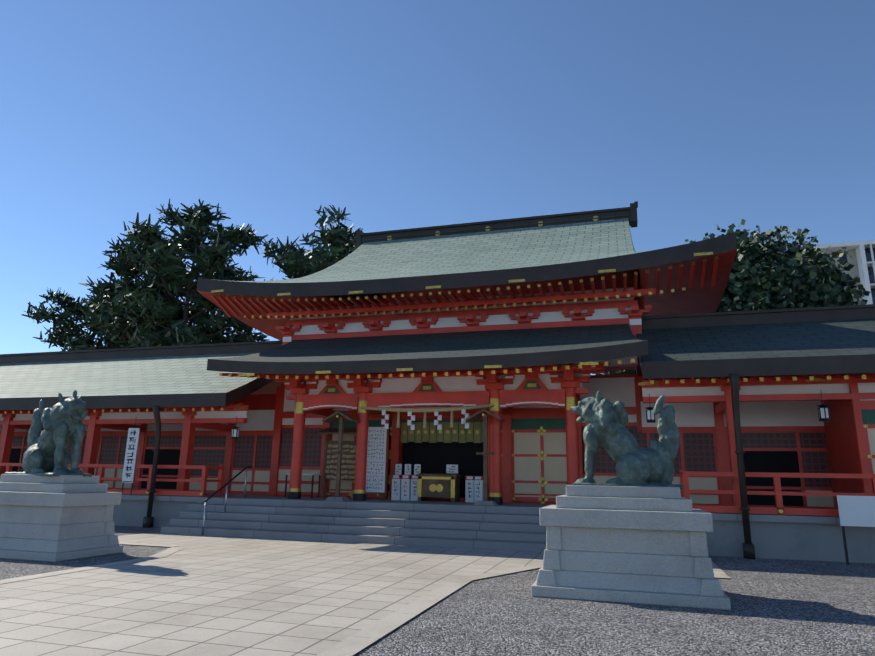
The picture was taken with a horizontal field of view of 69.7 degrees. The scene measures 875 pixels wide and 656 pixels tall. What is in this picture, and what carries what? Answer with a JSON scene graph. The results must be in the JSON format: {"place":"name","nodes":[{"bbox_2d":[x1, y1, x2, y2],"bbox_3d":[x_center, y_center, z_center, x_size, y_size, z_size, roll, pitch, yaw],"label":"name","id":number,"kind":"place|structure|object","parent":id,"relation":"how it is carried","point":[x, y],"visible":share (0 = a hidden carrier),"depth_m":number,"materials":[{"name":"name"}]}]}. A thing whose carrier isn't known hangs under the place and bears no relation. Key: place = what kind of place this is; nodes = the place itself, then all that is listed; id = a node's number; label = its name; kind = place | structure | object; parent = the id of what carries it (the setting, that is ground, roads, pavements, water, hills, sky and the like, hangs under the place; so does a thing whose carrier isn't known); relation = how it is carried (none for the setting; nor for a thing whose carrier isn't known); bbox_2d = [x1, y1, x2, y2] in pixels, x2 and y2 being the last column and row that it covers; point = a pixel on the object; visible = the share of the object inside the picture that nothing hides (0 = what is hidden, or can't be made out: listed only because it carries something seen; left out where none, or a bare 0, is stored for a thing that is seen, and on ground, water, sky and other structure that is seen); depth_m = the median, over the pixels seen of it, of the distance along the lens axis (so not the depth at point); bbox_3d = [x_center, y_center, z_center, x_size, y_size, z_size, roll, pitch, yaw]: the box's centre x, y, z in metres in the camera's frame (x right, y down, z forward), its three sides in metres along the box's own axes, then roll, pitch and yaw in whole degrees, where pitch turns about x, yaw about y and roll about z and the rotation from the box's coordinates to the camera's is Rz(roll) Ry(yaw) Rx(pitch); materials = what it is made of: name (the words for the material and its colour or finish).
{"place":"outdoors","nodes":[
{"label":"outdoors","id":0,"kind":"place"},
{"bbox_2d":[0,533,730,655],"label":"paving path","id":1,"kind":"structure","parent":0,"point":[194,595],"depth_m":8.13,"materials":[{"name":"stone"}]},
{"bbox_2d":[202,466,251,534],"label":"handrail","id":2,"kind":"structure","parent":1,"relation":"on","point":[223,486],"depth_m":17.21,"materials":[{"name":"metal"}]},
{"bbox_2d":[0,525,874,655],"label":"gravel ground","id":3,"kind":"structure","parent":0,"point":[783,607],"depth_m":7.27,"materials":[{"name":"grey gravel"}]},
{"bbox_2d":[0,474,123,561],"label":"pedestal","id":4,"kind":"object","parent":3,"relation":"on","point":[57,518],"visible":1,"depth_m":11.71,"materials":[{"name":"stone"}]},
{"bbox_2d":[4,390,91,476],"bbox_3d":[-7.747,2.128,12.694,1.781,1.698,0.786,-7,-16,30],"label":"guardian lion statue","id":5,"kind":"object","parent":4,"relation":"on","point":[46,453],"visible":0.96,"depth_m":12.37,"materials":[{"name":"teal metal"}]},
{"bbox_2d":[22,287,152,350],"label":"pine","id":6,"kind":"object","parent":3,"relation":"on","point":[67,334],"visible":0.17,"depth_m":54.32,"materials":[{"name":"green plant"}]},
{"bbox_2d":[67,243,205,350],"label":"pine","id":7,"kind":"object","parent":3,"relation":"on","point":[107,323],"visible":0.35,"depth_m":48.19,"materials":[{"name":"green plant"}]},
{"bbox_2d":[101,198,267,346],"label":"pine","id":8,"kind":"object","parent":3,"relation":"on","point":[154,252],"visible":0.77,"depth_m":43.70,"materials":[{"name":"green plant"}]},
{"bbox_2d":[171,263,268,343],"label":"pine","id":9,"kind":"object","parent":3,"relation":"on","point":[245,335],"visible":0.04,"depth_m":52.34,"materials":[{"name":"green plant"}]},
{"bbox_2d":[260,230,327,280],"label":"tree","id":10,"kind":"object","parent":3,"relation":"on","point":[269,252],"visible":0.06,"depth_m":49.22,"materials":[{"name":"green plant"}]},
{"bbox_2d":[273,205,362,278],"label":"pine","id":11,"kind":"object","parent":3,"relation":"on","point":[340,239],"visible":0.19,"depth_m":43.30,"materials":[{"name":"green plant"}]},
{"bbox_2d":[160,497,545,551],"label":"stone steps","id":12,"kind":"structure","parent":3,"relation":"on","point":[516,528],"depth_m":15.79,"materials":[{"name":"stone"}]},
{"bbox_2d":[113,494,874,563],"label":"stone platform","id":13,"kind":"structure","parent":3,"relation":"on","point":[803,537],"depth_m":13.59,"materials":[{"name":"stone"}]},
{"bbox_2d":[122,428,139,494],"bbox_3d":[-9.414,4.079,19.253,0.400,2.000,0.053,-3,-14,16],"label":"vertical sign","id":14,"kind":"object","parent":13,"relation":"on","point":[130,456],"visible":1,"depth_m":19.26,"materials":[{"name":"white wood"}]},
{"bbox_2d":[0,340,284,496],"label":"wing","id":15,"kind":"structure","parent":13,"relation":"on","point":[210,418],"depth_m":21.68,"materials":[{"name":"red wood"}]},
{"bbox_2d":[142,406,161,527],"bbox_3d":[-8.485,4.080,18.680,0.209,3.562,0.458,-3,-14,16],"label":"downpipe","id":16,"kind":"object","parent":15,"relation":"attached to","point":[148,520],"visible":0.98,"depth_m":18.72,"materials":[{"name":"brown metal"}]},
{"bbox_2d":[284,428,356,497],"bbox_3d":[-3.446,4.199,19.679,2.500,2.174,0.621,-3,-14,16],"label":"ema rack","id":17,"kind":"object","parent":13,"relation":"on","point":[347,467],"visible":0.62,"depth_m":19.59,"materials":[{"name":"brown wood"}]},
{"bbox_2d":[322,410,360,500],"bbox_3d":[-2.760,3.592,17.732,0.946,2.470,0.600,-3,-14,16],"label":"roofed post","id":18,"kind":"object","parent":13,"relation":"on","point":[336,415],"visible":1,"depth_m":17.71,"materials":[{"name":"brown wood"}]},
{"bbox_2d":[366,426,387,499],"bbox_3d":[-1.832,4.003,18.668,0.660,2.140,0.063,-3,-14,16],"label":"notice board","id":19,"kind":"object","parent":13,"relation":"on","point":[376,461],"visible":0.98,"depth_m":18.65,"materials":[{"name":"white paper"}]},
{"bbox_2d":[391,464,482,501],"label":"stacked boxes","id":20,"kind":"object","parent":13,"relation":"on","point":[405,487],"visible":1,"depth_m":18.54,"materials":[{"name":"white paper"}]},
{"bbox_2d":[416,473,461,501],"bbox_3d":[0.046,4.652,18.340,1.200,0.790,0.680,-3,-14,16],"label":"offering box","id":21,"kind":"object","parent":13,"relation":"on","point":[442,485],"visible":1,"depth_m":18.08,"materials":[{"name":"brown wood"}]},
{"bbox_2d":[207,464,684,497],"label":"balustrade returns","id":22,"kind":"object","parent":13,"relation":"on","point":[220,467],"visible":0.56,"depth_m":19.09,"materials":[{"name":"paint"}]},
{"bbox_2d":[265,363,643,504],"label":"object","id":23,"kind":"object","parent":13,"relation":"on","point":[535,442],"visible":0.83,"depth_m":18.46,"materials":[{"name":"red wood"}]},
{"bbox_2d":[360,404,493,429],"bbox_3d":[-0.350,2.504,17.538,3.905,0.688,0.130,-3,-14,16],"label":"shimenawa rope","id":24,"kind":"object","parent":23,"relation":"attached to","point":[463,409],"visible":0.98,"depth_m":17.48,"materials":[{"name":"wicker"}]},
{"bbox_2d":[207,324,648,378],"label":"hall roof","id":25,"kind":"structure","parent":23,"relation":"on","point":[457,353],"depth_m":17.17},
{"bbox_2d":[197,201,736,371],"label":"upper roof","id":26,"kind":"structure","parent":23,"relation":"on","point":[582,251],"depth_m":21.78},
{"bbox_2d":[466,408,504,505],"bbox_3d":[1.269,3.384,16.564,0.946,2.470,0.600,-3,-14,16],"label":"roofed post","id":27,"kind":"object","parent":13,"relation":"on","point":[485,453],"visible":1,"depth_m":16.52,"materials":[{"name":"brown wood"}]},
{"bbox_2d":[584,304,874,515],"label":"wing","id":28,"kind":"structure","parent":13,"relation":"on","point":[793,367],"depth_m":16.23,"materials":[{"name":"red wood"}]},
{"bbox_2d":[729,374,755,558],"bbox_3d":[6.649,2.958,13.732,0.209,3.962,0.458,-3,-14,16],"label":"downpipe","id":29,"kind":"object","parent":28,"relation":"attached to","point":[748,549],"visible":1,"depth_m":13.78,"materials":[{"name":"brown metal"}]},
{"bbox_2d":[821,383,874,508],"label":"wing end block","id":30,"kind":"structure","parent":13,"relation":"on","point":[850,433],"depth_m":14.33,"materials":[{"name":"red wood"}]},
{"bbox_2d":[592,369,635,374],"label":"tree","id":31,"kind":"object","parent":3,"relation":"on","point":[629,371],"visible":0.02,"depth_m":43.34,"materials":[{"name":"green plant"}]},
{"bbox_2d":[531,485,730,609],"bbox_3d":[2.712,3.058,9.123,2.500,1.480,1.600,-3,-14,16],"label":"pedestal","id":32,"kind":"object","parent":3,"relation":"on","point":[634,544],"visible":1,"depth_m":8.50,"materials":[{"name":"stone"}]},
{"bbox_2d":[571,391,683,488],"bbox_3d":[2.809,1.671,9.434,1.561,1.424,0.690,-3,-14,16],"label":"guardian lion statue","id":33,"kind":"object","parent":32,"relation":"on","point":[606,421],"visible":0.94,"depth_m":9.25,"materials":[{"name":"teal metal"}]},
{"bbox_2d":[631,219,870,369],"bbox_3d":[19.874,2.193,40.574,14.896,18.491,14.710,-3,-14,16],"label":"camphor tree","id":34,"kind":"object","parent":3,"relation":"on","point":[768,275],"visible":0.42,"depth_m":36.52,"materials":[{"name":"dark green broad leaves"},{"name":"light leaves"},{"name":"bark"}]},
{"bbox_2d":[814,240,874,304],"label":"apartment block","id":35,"kind":"structure","parent":3,"relation":"on","point":[862,254],"depth_m":83.21,"materials":[{"name":"white painted concrete"},{"name":"dark glass"}]},
{"bbox_2d":[837,495,874,564],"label":"sign","id":36,"kind":"object","parent":3,"relation":"on","point":[859,511],"visible":1,"depth_m":12.74,"materials":[{"name":"white metal"}]},
{"bbox_2d":[0,0,874,374],"label":"sky","id":37,"kind":"structure","parent":0,"point":[396,114],"materials":[{"name":"blue"}]},
{"bbox_2d":[267,287,655,366],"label":"upper wall","id":38,"kind":"structure","parent":0,"point":[612,309],"depth_m":20.03,"materials":[{"name":"red wood"}]}
]}

